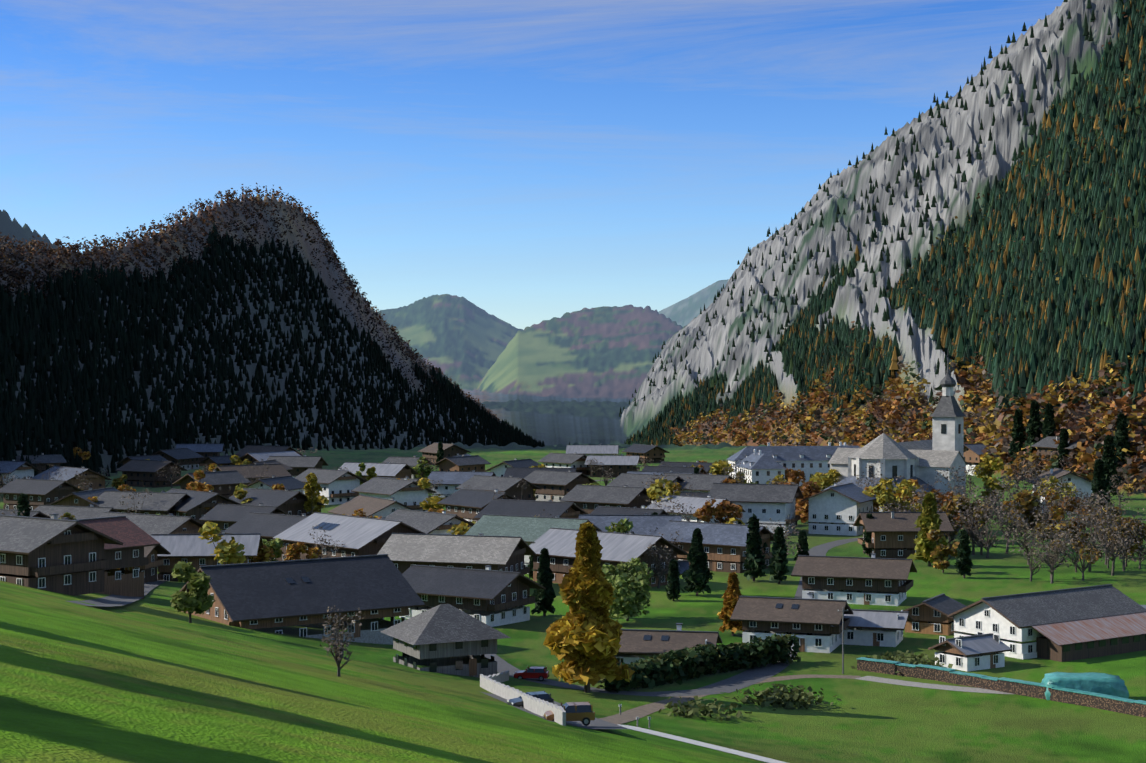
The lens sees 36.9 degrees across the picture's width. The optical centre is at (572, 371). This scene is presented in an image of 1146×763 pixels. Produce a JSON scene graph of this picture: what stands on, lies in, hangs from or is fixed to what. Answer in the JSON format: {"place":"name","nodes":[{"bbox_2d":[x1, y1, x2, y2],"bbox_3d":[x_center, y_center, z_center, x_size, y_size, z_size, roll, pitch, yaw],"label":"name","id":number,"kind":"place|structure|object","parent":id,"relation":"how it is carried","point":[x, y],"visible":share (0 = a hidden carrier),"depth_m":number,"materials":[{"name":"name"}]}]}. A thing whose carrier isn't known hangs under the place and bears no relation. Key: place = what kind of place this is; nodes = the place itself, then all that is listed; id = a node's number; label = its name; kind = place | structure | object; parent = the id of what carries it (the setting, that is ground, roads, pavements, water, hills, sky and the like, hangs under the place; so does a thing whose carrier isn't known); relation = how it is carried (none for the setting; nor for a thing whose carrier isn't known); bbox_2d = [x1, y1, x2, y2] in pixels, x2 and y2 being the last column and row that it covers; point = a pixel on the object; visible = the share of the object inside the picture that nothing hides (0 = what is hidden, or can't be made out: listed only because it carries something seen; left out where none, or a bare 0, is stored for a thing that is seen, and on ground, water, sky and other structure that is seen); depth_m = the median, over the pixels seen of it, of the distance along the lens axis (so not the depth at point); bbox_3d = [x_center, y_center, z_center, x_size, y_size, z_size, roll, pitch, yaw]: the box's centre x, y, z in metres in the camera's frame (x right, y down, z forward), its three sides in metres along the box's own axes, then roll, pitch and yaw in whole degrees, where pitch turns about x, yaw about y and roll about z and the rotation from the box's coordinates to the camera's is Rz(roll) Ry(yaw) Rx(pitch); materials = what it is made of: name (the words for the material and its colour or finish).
{"place":"outdoors","nodes":[
{"label":"outdoors","id":0,"kind":"place"},
{"bbox_2d":[68,574,165,606],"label":"village road","id":1,"kind":"structure","parent":0,"point":[112,600],"depth_m":237.88,"materials":[{"name":"grey asphalt"}]},
{"bbox_2d":[0,0,1063,329],"label":"sky","id":2,"kind":"structure","parent":0,"point":[529,162],"materials":[{"name":"blue"}]},
{"bbox_2d":[0,0,1145,762],"bbox_3d":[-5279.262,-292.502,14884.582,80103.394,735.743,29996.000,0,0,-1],"label":"terrain","id":3,"kind":"structure","parent":0,"point":[152,676],"depth_m":280.69,"materials":[{"name":"green plant"}]},
{"bbox_2d":[0,459,41,485],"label":"house","id":4,"kind":"structure","parent":3,"relation":"on","point":[22,469],"depth_m":589.33,"materials":[{"name":"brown wood"}]},
{"bbox_2d":[0,509,50,517],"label":"house","id":5,"kind":"structure","parent":3,"relation":"on","point":[34,513],"depth_m":356.81,"materials":[{"name":"stone"}]},
{"bbox_2d":[0,478,82,509],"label":"house","id":6,"kind":"structure","parent":3,"relation":"on","point":[39,492],"depth_m":503.73,"materials":[{"name":"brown wood"}]},
{"bbox_2d":[16,453,66,473],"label":"house","id":7,"kind":"structure","parent":3,"relation":"on","point":[54,459],"depth_m":623.25,"materials":[{"name":"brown wood"}]},
{"bbox_2d":[0,513,122,595],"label":"house","id":8,"kind":"structure","parent":3,"relation":"on","point":[53,553],"depth_m":219.61,"materials":[{"name":"brown wood"}]},
{"bbox_2d":[31,466,111,489],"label":"house","id":9,"kind":"structure","parent":3,"relation":"on","point":[97,480],"depth_m":565.85,"materials":[{"name":"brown wood"}]},
{"bbox_2d":[34,504,118,519],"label":"house","id":10,"kind":"structure","parent":3,"relation":"on","point":[86,512],"depth_m":399.54,"materials":[{"name":"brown wood"}]},
{"bbox_2d":[48,487,118,506],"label":"house","id":11,"kind":"structure","parent":3,"relation":"on","point":[79,498],"depth_m":447.96,"materials":[{"name":"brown wood"}]},
{"bbox_2d":[61,516,160,598],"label":"house","id":12,"kind":"structure","parent":3,"relation":"on","point":[133,538],"depth_m":266.26,"materials":[{"name":"brown wood"}]},
{"bbox_2d":[88,491,189,515],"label":"house","id":13,"kind":"structure","parent":3,"relation":"on","point":[162,502],"depth_m":443.41,"materials":[{"name":"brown wood"}]},
{"bbox_2d":[116,454,167,464],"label":"house","id":14,"kind":"structure","parent":3,"relation":"on","point":[127,459],"depth_m":679.07,"materials":[{"name":"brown wood"}]},
{"bbox_2d":[115,459,187,487],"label":"house","id":15,"kind":"structure","parent":3,"relation":"on","point":[145,473],"depth_m":617.23,"materials":[{"name":"brown wood"}]},
{"bbox_2d":[132,545,170,581],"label":"house","id":16,"kind":"structure","parent":3,"relation":"on","point":[149,570],"depth_m":316.81,"materials":[{"name":"brown wood"}]},
{"bbox_2d":[97,512,221,567],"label":"house","id":17,"kind":"structure","parent":3,"relation":"on","point":[149,524],"depth_m":356.89,"materials":[{"name":"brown wood"}]},
{"bbox_2d":[152,448,204,469],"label":"house","id":18,"kind":"structure","parent":3,"relation":"on","point":[187,458],"depth_m":723.25,"materials":[{"name":"stone"}]},
{"bbox_2d":[175,442,224,465],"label":"house","id":19,"kind":"structure","parent":3,"relation":"on","point":[205,450],"depth_m":753.13,"materials":[{"name":"grey wood"}]},
{"bbox_2d":[167,488,241,523],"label":"house","id":20,"kind":"structure","parent":3,"relation":"on","point":[194,504],"depth_m":440.75,"materials":[{"name":"grey wood"}]},
{"bbox_2d":[151,530,262,581],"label":"house","id":21,"kind":"structure","parent":3,"relation":"on","point":[195,550],"depth_m":324.63,"materials":[{"name":"wood"}]},
{"bbox_2d":[172,470,251,497],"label":"house","id":22,"kind":"structure","parent":3,"relation":"on","point":[223,483],"depth_m":546.65,"materials":[{"name":"grey wood"}]},
{"bbox_2d":[199,454,241,471],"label":"house","id":23,"kind":"structure","parent":3,"relation":"on","point":[218,460],"depth_m":679.31,"materials":[{"name":"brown wood"}]},
{"bbox_2d":[199,503,289,532],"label":"house","id":24,"kind":"structure","parent":3,"relation":"on","point":[224,516],"depth_m":410.49,"materials":[{"name":"grey wood"}]},
{"bbox_2d":[212,463,291,484],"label":"house","id":25,"kind":"structure","parent":3,"relation":"on","point":[278,470],"depth_m":583.21,"materials":[{"name":"grey wood"}]},
{"bbox_2d":[221,512,307,560],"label":"house","id":26,"kind":"structure","parent":3,"relation":"on","point":[268,526],"depth_m":375.69,"materials":[{"name":"grey wood"}]},
{"bbox_2d":[231,450,300,463],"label":"house","id":27,"kind":"structure","parent":3,"relation":"on","point":[252,457],"depth_m":666.14,"materials":[{"name":"stone"}]},
{"bbox_2d":[235,445,300,455],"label":"house","id":28,"kind":"structure","parent":3,"relation":"on","point":[252,448],"depth_m":726.55,"materials":[{"name":"grey wood"}]},
{"bbox_2d":[252,459,293,470],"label":"house","id":29,"kind":"structure","parent":3,"relation":"on","point":[286,467],"depth_m":617.99,"materials":[{"name":"grey wood"}]},
{"bbox_2d":[229,488,322,515],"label":"house","id":30,"kind":"structure","parent":3,"relation":"on","point":[289,502],"depth_m":454.77,"materials":[{"name":"grey wood"}]},
{"bbox_2d":[247,475,304,493],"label":"house","id":31,"kind":"structure","parent":3,"relation":"on","point":[289,483],"depth_m":520.74,"materials":[{"name":"grey wood"}]},
{"bbox_2d":[171,554,424,644],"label":"chalet","id":32,"kind":"object","parent":3,"relation":"on","point":[377,589],"visible":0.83,"depth_m":237.41,"materials":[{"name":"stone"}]},
{"bbox_2d":[267,455,328,477],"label":"house","id":33,"kind":"structure","parent":3,"relation":"on","point":[299,464],"depth_m":646.07,"materials":[{"name":"grey wood"}]},
{"bbox_2d":[295,468,366,504],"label":"house","id":34,"kind":"structure","parent":3,"relation":"on","point":[338,485],"depth_m":536.79,"materials":[{"name":"grey wood"}]},
{"bbox_2d":[273,512,425,559],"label":"house","id":35,"kind":"structure","parent":3,"relation":"on","point":[359,536],"depth_m":349.42,"materials":[{"name":"grey wood"}]},
{"bbox_2d":[328,495,414,517],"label":"house","id":36,"kind":"structure","parent":3,"relation":"on","point":[375,506],"depth_m":436.14,"materials":[{"name":"stone"}]},
{"bbox_2d":[341,462,417,482],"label":"house","id":37,"kind":"structure","parent":3,"relation":"on","point":[395,470],"depth_m":595.65,"materials":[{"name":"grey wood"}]},
{"bbox_2d":[351,477,436,510],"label":"house","id":38,"kind":"structure","parent":3,"relation":"on","point":[410,493],"depth_m":486.74,"materials":[{"name":"grey tile"}]},
{"bbox_2d":[379,476,419,481],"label":"house","id":39,"kind":"structure","parent":3,"relation":"on","point":[407,477],"depth_m":539.52,"materials":[{"name":"stone"}]},
{"bbox_2d":[382,455,432,479],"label":"house","id":40,"kind":"structure","parent":3,"relation":"on","point":[411,462],"depth_m":657.82,"materials":[{"name":"stone"}]},
{"bbox_2d":[385,509,473,534],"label":"house","id":41,"kind":"structure","parent":3,"relation":"on","point":[427,522],"depth_m":383.79,"materials":[{"name":"grey wood"}]},
{"bbox_2d":[418,442,471,463],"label":"house","id":42,"kind":"structure","parent":3,"relation":"on","point":[429,452],"depth_m":773.69,"materials":[{"name":"brown wood"}]},
{"bbox_2d":[380,604,510,676],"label":"granary","id":43,"kind":"structure","parent":3,"relation":"on","point":[446,639],"depth_m":206.30,"materials":[{"name":"grey wood"}]},
{"bbox_2d":[377,533,535,574],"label":"house","id":44,"kind":"structure","parent":3,"relation":"on","point":[404,551],"depth_m":324.38,"materials":[{"name":"grey tile"}]},
{"bbox_2d":[427,470,495,496],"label":"house","id":45,"kind":"structure","parent":3,"relation":"on","point":[452,480],"depth_m":547.84,"materials":[{"name":"grey wood"}]},
{"bbox_2d":[433,454,490,471],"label":"house","id":46,"kind":"structure","parent":3,"relation":"on","point":[477,463],"depth_m":651.73,"materials":[{"name":"grey wood"}]},
{"bbox_2d":[399,565,545,626],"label":"chalet","id":47,"kind":"object","parent":3,"relation":"on","point":[496,598],"visible":0.73,"depth_m":277.47,"materials":[{"name":"grey wood"}]},
{"bbox_2d":[437,488,517,521],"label":"house","id":48,"kind":"structure","parent":3,"relation":"on","point":[469,505],"depth_m":458.13,"materials":[{"name":"grey wood"}]},
{"bbox_2d":[487,671,508,682],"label":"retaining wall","id":49,"kind":"structure","parent":3,"relation":"on","point":[501,677],"depth_m":202.81,"materials":[{"name":"concrete"}]},
{"bbox_2d":[456,475,540,500],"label":"house","id":50,"kind":"structure","parent":3,"relation":"on","point":[508,485],"depth_m":515.03,"materials":[{"name":"grey wood"}]},
{"bbox_2d":[485,458,540,476],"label":"house","id":51,"kind":"structure","parent":3,"relation":"on","point":[499,469],"depth_m":619.76,"materials":[{"name":"stone"}]},
{"bbox_2d":[480,674,565,725],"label":"retaining wall","id":52,"kind":"structure","parent":3,"relation":"on","point":[538,706],"depth_m":163.62,"materials":[{"name":"concrete"}]},
{"bbox_2d":[474,499,586,518],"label":"house","id":53,"kind":"structure","parent":3,"relation":"on","point":[528,508],"depth_m":424.48,"materials":[{"name":"grey wood"}]},
{"bbox_2d":[464,514,601,573],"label":"house","id":54,"kind":"structure","parent":3,"relation":"on","point":[529,530],"depth_m":356.20,"materials":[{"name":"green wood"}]},
{"bbox_2d":[504,467,576,477],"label":"house","id":55,"kind":"structure","parent":3,"relation":"on","point":[520,472],"depth_m":589.38,"materials":[{"name":"stone"}]},
{"bbox_2d":[482,692,627,728],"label":"parking","id":56,"kind":"structure","parent":3,"relation":"on","point":[596,723],"depth_m":152.19,"materials":[{"name":"grey asphalt"}]},
{"bbox_2d":[507,691,553,707],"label":"dark car","id":57,"kind":"object","parent":56,"relation":"on","point":[541,695],"visible":0.46,"depth_m":166.65,"materials":[{"name":"blue paint"}]},
{"bbox_2d":[543,701,594,725],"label":"orange car","id":58,"kind":"object","parent":56,"relation":"on","point":[583,713],"visible":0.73,"depth_m":146.85,"materials":[{"name":"brown paint"}]},
{"bbox_2d":[523,470,595,501],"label":"house","id":59,"kind":"structure","parent":3,"relation":"on","point":[557,486],"depth_m":548.03,"materials":[{"name":"tile"}]},
{"bbox_2d":[537,452,590,474],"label":"house","id":60,"kind":"structure","parent":3,"relation":"on","point":[562,460],"depth_m":681.41,"materials":[{"name":"grey wood"}]},
{"bbox_2d":[0,0,1145,487],"bbox_3d":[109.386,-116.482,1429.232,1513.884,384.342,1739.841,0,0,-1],"label":"forest trees","id":61,"kind":"object","parent":3,"relation":"on","point":[1070,330],"visible":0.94,"depth_m":855.97,"materials":[{"name":"green plant"}]},
{"bbox_2d":[0,0,1145,723],"bbox_3d":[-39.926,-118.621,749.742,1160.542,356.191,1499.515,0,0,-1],"label":"foliage","id":62,"kind":"object","parent":3,"relation":"on","point":[584,642],"visible":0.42,"depth_m":454.33,"materials":[{"name":"green plant"}]},
{"bbox_2d":[0,441,1145,692],"bbox_3d":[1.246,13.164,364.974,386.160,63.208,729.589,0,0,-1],"label":"branches","id":63,"kind":"object","parent":3,"relation":"on","point":[974,533],"visible":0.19,"depth_m":361.03,"materials":[{"name":"brown plant"}]},
{"bbox_2d":[566,444,618,455],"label":"house","id":64,"kind":"structure","parent":3,"relation":"on","point":[600,449],"depth_m":751.04,"materials":[{"name":"grey wood"}]},
{"bbox_2d":[560,485,655,513],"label":"house","id":65,"kind":"structure","parent":3,"relation":"on","point":[588,499],"depth_m":470.40,"materials":[{"name":"grey wood"}]},
{"bbox_2d":[529,527,687,586],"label":"house","id":66,"kind":"structure","parent":3,"relation":"on","point":[559,544],"depth_m":332.55,"materials":[{"name":"grey wood"}]},
{"bbox_2d":[584,454,641,476],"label":"house","id":67,"kind":"structure","parent":3,"relation":"on","point":[619,464],"depth_m":671.24,"materials":[{"name":"grey wood"}]},
{"bbox_2d":[590,505,669,514],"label":"house","id":68,"kind":"structure","parent":3,"relation":"on","point":[603,510],"depth_m":410.43,"materials":[{"name":"grey wood"}]},
{"bbox_2d":[579,513,681,534],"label":"house","id":69,"kind":"structure","parent":3,"relation":"on","point":[645,524],"depth_m":376.77,"materials":[{"name":"grey wood"}]},
{"bbox_2d":[607,473,683,502],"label":"house","id":70,"kind":"structure","parent":3,"relation":"on","point":[630,480],"depth_m":502.78,"materials":[{"name":"grey tile"}]},
{"bbox_2d":[621,444,669,462],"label":"house","id":71,"kind":"structure","parent":3,"relation":"on","point":[655,453],"depth_m":779.43,"materials":[{"name":"brown wood"}]},
{"bbox_2d":[627,470,692,474],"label":"house","id":72,"kind":"structure","parent":3,"relation":"on","point":[645,472],"depth_m":550.14,"materials":[{"name":"grey wood"}]},
{"bbox_2d":[614,623,721,664],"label":"house","id":73,"kind":"structure","parent":3,"relation":"on","point":[637,644],"depth_m":232.71,"materials":[{"name":"tile"}]},
{"bbox_2d":[652,560,688,584],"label":"house","id":74,"kind":"structure","parent":3,"relation":"on","point":[683,565],"depth_m":333.81,"materials":[{"name":"grey wood"}]},
{"bbox_2d":[642,465,707,473],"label":"house","id":75,"kind":"structure","parent":3,"relation":"on","point":[684,468],"depth_m":579.89,"materials":[{"name":"grey wood"}]},
{"bbox_2d":[659,461,714,473],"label":"house","id":76,"kind":"structure","parent":3,"relation":"on","point":[695,464],"depth_m":613.40,"materials":[{"name":"grey wood"}]},
{"bbox_2d":[680,492,708,496],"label":"house","id":77,"kind":"structure","parent":3,"relation":"on","point":[702,494],"depth_m":462.64,"materials":[{"name":"grey wood"}]},
{"bbox_2d":[646,494,745,522],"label":"house","id":78,"kind":"structure","parent":3,"relation":"on","point":[696,502],"depth_m":430.81,"materials":[{"name":"grey wood"}]},
{"bbox_2d":[664,473,737,491],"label":"house","id":79,"kind":"structure","parent":3,"relation":"on","point":[702,482],"depth_m":496.06,"materials":[{"name":"grey wood"}]},
{"bbox_2d":[655,520,773,572],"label":"house","id":80,"kind":"structure","parent":3,"relation":"on","point":[724,546],"depth_m":357.69,"materials":[{"name":"brown wood"}]},
{"bbox_2d":[708,483,803,535],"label":"house","id":81,"kind":"structure","parent":3,"relation":"on","point":[765,503],"depth_m":435.92,"materials":[{"name":"white wood"}]},
{"bbox_2d":[730,593,852,652],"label":"house","id":82,"kind":"structure","parent":3,"relation":"on","point":[811,623],"depth_m":253.65,"materials":[{"name":"brown wood"}]},
{"bbox_2d":[727,442,860,491],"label":"abbey","id":83,"kind":"structure","parent":3,"relation":"on","point":[765,463],"depth_m":585.17,"materials":[{"name":"white paint"}]},
{"bbox_2d":[801,483,875,535],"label":"house","id":84,"kind":"structure","parent":3,"relation":"on","point":[835,509],"depth_m":436.11,"materials":[{"name":"white paint"}]},
{"bbox_2d":[838,607,847,673],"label":"pole","id":85,"kind":"object","parent":3,"relation":"on","point":[843,610],"visible":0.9,"depth_m":232.76,"materials":[{"name":"grey wood"}]},
{"bbox_2d":[791,553,916,605],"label":"chalet","id":86,"kind":"object","parent":3,"relation":"on","point":[872,580],"visible":0.98,"depth_m":305.82,"materials":[{"name":"brown wood"}]},
{"bbox_2d":[839,609,912,646],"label":"house extension","id":87,"kind":"object","parent":3,"relation":"on","point":[884,628],"visible":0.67,"depth_m":258.47,"materials":[{"name":"white paint"}]},
{"bbox_2d":[853,511,953,558],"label":"house","id":88,"kind":"structure","parent":3,"relation":"on","point":[896,532],"depth_m":380.85,"materials":[{"name":"brown wood"}]},
{"bbox_2d":[855,676,1011,693],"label":"path","id":89,"kind":"structure","parent":3,"relation":"on","point":[918,684],"depth_m":223.82,"materials":[{"name":"grey gravel"}]},
{"bbox_2d":[903,593,965,634],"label":"house","id":90,"kind":"structure","parent":3,"relation":"on","point":[929,616],"depth_m":270.22,"materials":[{"name":"orange wood"}]},
{"bbox_2d":[928,631,1011,671],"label":"house","id":91,"kind":"structure","parent":3,"relation":"on","point":[980,651],"depth_m":238.34,"materials":[{"name":"white paint"}]},
{"bbox_2d":[964,443,992,475],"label":"house","id":92,"kind":"structure","parent":3,"relation":"on","point":[973,452],"depth_m":684.33,"materials":[{"name":"brown wood"}]},
{"bbox_2d":[857,657,1145,717],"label":"wood stack","id":93,"kind":"object","parent":3,"relation":"on","point":[1063,695],"visible":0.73,"depth_m":219.35,"materials":[{"name":"brown wood"}]},
{"bbox_2d":[947,584,1145,658],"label":"farmhouse","id":94,"kind":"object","parent":3,"relation":"on","point":[1015,617],"depth_m":253.68,"materials":[{"name":"white paint"}]},
{"bbox_2d":[1031,436,1085,470],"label":"house","id":95,"kind":"structure","parent":3,"relation":"on","point":[1048,443],"depth_m":628.57,"materials":[{"name":"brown wood"}]},
{"bbox_2d":[1027,468,1091,513],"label":"house","id":96,"kind":"structure","parent":3,"relation":"on","point":[1082,484],"depth_m":496.76,"materials":[{"name":"grey wood"}]},
{"bbox_2d":[1020,612,1145,661],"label":"barn","id":97,"kind":"structure","parent":3,"relation":"on","point":[1086,638],"depth_m":249.08,"materials":[{"name":"brown wood"}]},
{"bbox_2d":[1041,672,1128,699],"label":"tarp stack","id":98,"kind":"object","parent":3,"relation":"on","point":[1106,684],"visible":0.71,"depth_m":214.09,"materials":[{"name":"teal plastic"}]},
{"bbox_2d":[485,654,721,696],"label":"road","id":99,"kind":"structure","parent":0,"point":[503,665],"depth_m":210.71,"materials":[{"name":"grey asphalt"}]},
{"bbox_2d":[514,666,548,680],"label":"red car","id":100,"kind":"object","parent":99,"relation":"on","point":[541,673],"visible":0.98,"depth_m":211.32,"materials":[{"name":"red paint"}]},
{"bbox_2d":[617,724,786,762],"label":"path","id":101,"kind":"structure","parent":0,"point":[724,749],"depth_m":159.06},
{"bbox_2d":[599,675,860,723],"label":"track","id":102,"kind":"structure","parent":0,"point":[634,713],"depth_m":197.53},
{"bbox_2d":[698,537,862,692],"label":"village road","id":103,"kind":"structure","parent":0,"point":[749,677],"depth_m":231.94,"materials":[{"name":"grey asphalt"}]},
{"bbox_2d":[824,359,967,511],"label":"church","id":104,"kind":"structure","parent":0,"point":[921,461],"depth_m":501.54,"materials":[{"name":"white paint"}]}
]}

